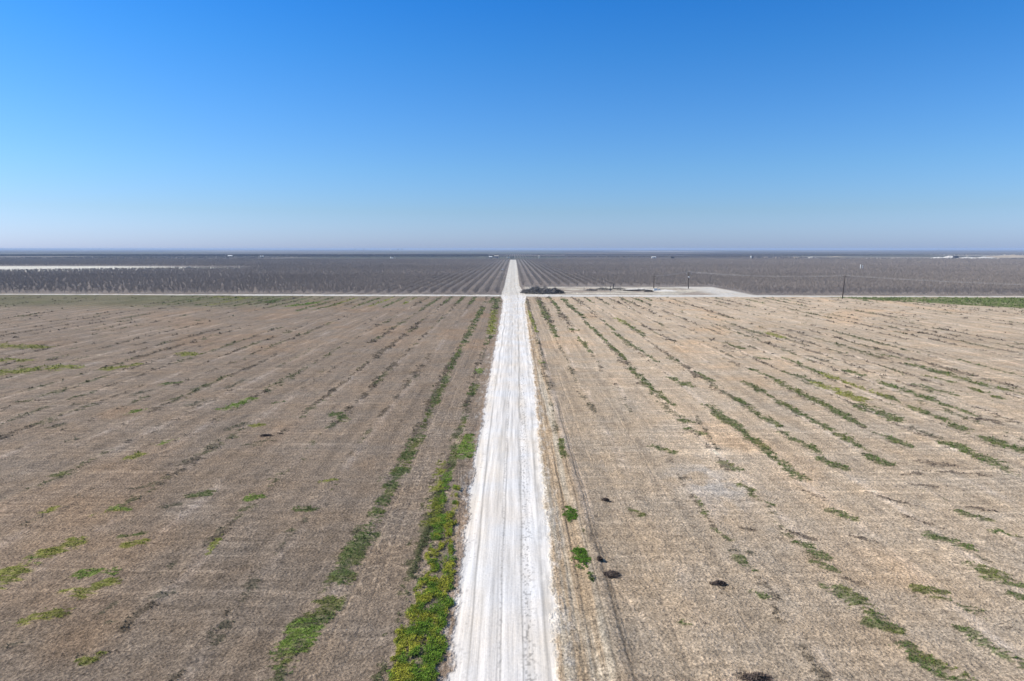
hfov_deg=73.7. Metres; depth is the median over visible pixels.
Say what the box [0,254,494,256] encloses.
distant tree line
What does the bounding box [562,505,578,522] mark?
green weed clump
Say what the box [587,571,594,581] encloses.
green weed clump
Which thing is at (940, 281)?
power line
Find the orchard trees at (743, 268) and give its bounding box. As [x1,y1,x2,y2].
[517,264,1023,275]
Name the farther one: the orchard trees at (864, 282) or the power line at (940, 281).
the orchard trees at (864, 282)
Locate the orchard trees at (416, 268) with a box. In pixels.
[0,264,507,275]
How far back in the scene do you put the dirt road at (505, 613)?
65.98 m
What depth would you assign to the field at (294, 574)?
83.62 m
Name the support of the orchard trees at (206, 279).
on the orchard floor
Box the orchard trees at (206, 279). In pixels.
[0,272,504,291]
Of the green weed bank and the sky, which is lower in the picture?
the green weed bank
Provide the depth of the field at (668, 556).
80.26 m
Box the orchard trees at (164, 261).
[0,258,509,265]
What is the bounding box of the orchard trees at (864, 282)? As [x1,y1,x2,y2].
[519,272,1023,291]
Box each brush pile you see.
[521,284,558,293]
[549,288,565,293]
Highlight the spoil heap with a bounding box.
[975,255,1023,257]
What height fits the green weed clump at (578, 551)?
0.460 m
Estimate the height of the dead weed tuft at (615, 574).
0.466 m
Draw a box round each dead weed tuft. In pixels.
[603,570,621,577]
[710,579,726,585]
[737,671,772,680]
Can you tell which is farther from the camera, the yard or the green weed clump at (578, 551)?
the yard
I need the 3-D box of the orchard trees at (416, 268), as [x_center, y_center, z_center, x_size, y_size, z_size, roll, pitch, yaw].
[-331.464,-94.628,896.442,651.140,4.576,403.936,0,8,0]
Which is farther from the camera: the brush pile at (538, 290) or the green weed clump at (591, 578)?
the brush pile at (538, 290)
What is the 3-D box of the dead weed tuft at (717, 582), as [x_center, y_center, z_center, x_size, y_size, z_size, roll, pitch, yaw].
[17.318,20.326,57.447,1.573,0.503,0.758,0,8,0]
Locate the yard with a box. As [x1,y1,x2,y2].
[524,287,750,294]
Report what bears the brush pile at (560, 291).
on the yard
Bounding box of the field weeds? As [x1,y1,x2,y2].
[0,295,1023,680]
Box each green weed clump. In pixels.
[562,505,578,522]
[570,545,591,568]
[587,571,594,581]
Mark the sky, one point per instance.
(125, 124)
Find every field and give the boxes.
[0,294,502,680]
[524,296,1023,680]
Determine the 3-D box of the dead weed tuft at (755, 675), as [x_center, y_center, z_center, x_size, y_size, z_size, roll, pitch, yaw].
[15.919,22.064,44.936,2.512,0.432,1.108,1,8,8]
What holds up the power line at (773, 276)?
attached to the utility pole
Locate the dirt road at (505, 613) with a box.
[447,260,558,680]
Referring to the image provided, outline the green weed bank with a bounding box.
[376,478,460,680]
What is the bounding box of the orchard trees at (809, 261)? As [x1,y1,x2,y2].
[516,258,1023,265]
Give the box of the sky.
[0,0,1023,248]
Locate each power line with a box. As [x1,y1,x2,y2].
[691,271,822,276]
[854,275,1018,284]
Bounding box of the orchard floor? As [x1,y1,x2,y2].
[0,260,1023,295]
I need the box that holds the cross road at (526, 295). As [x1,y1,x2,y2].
[0,294,1023,296]

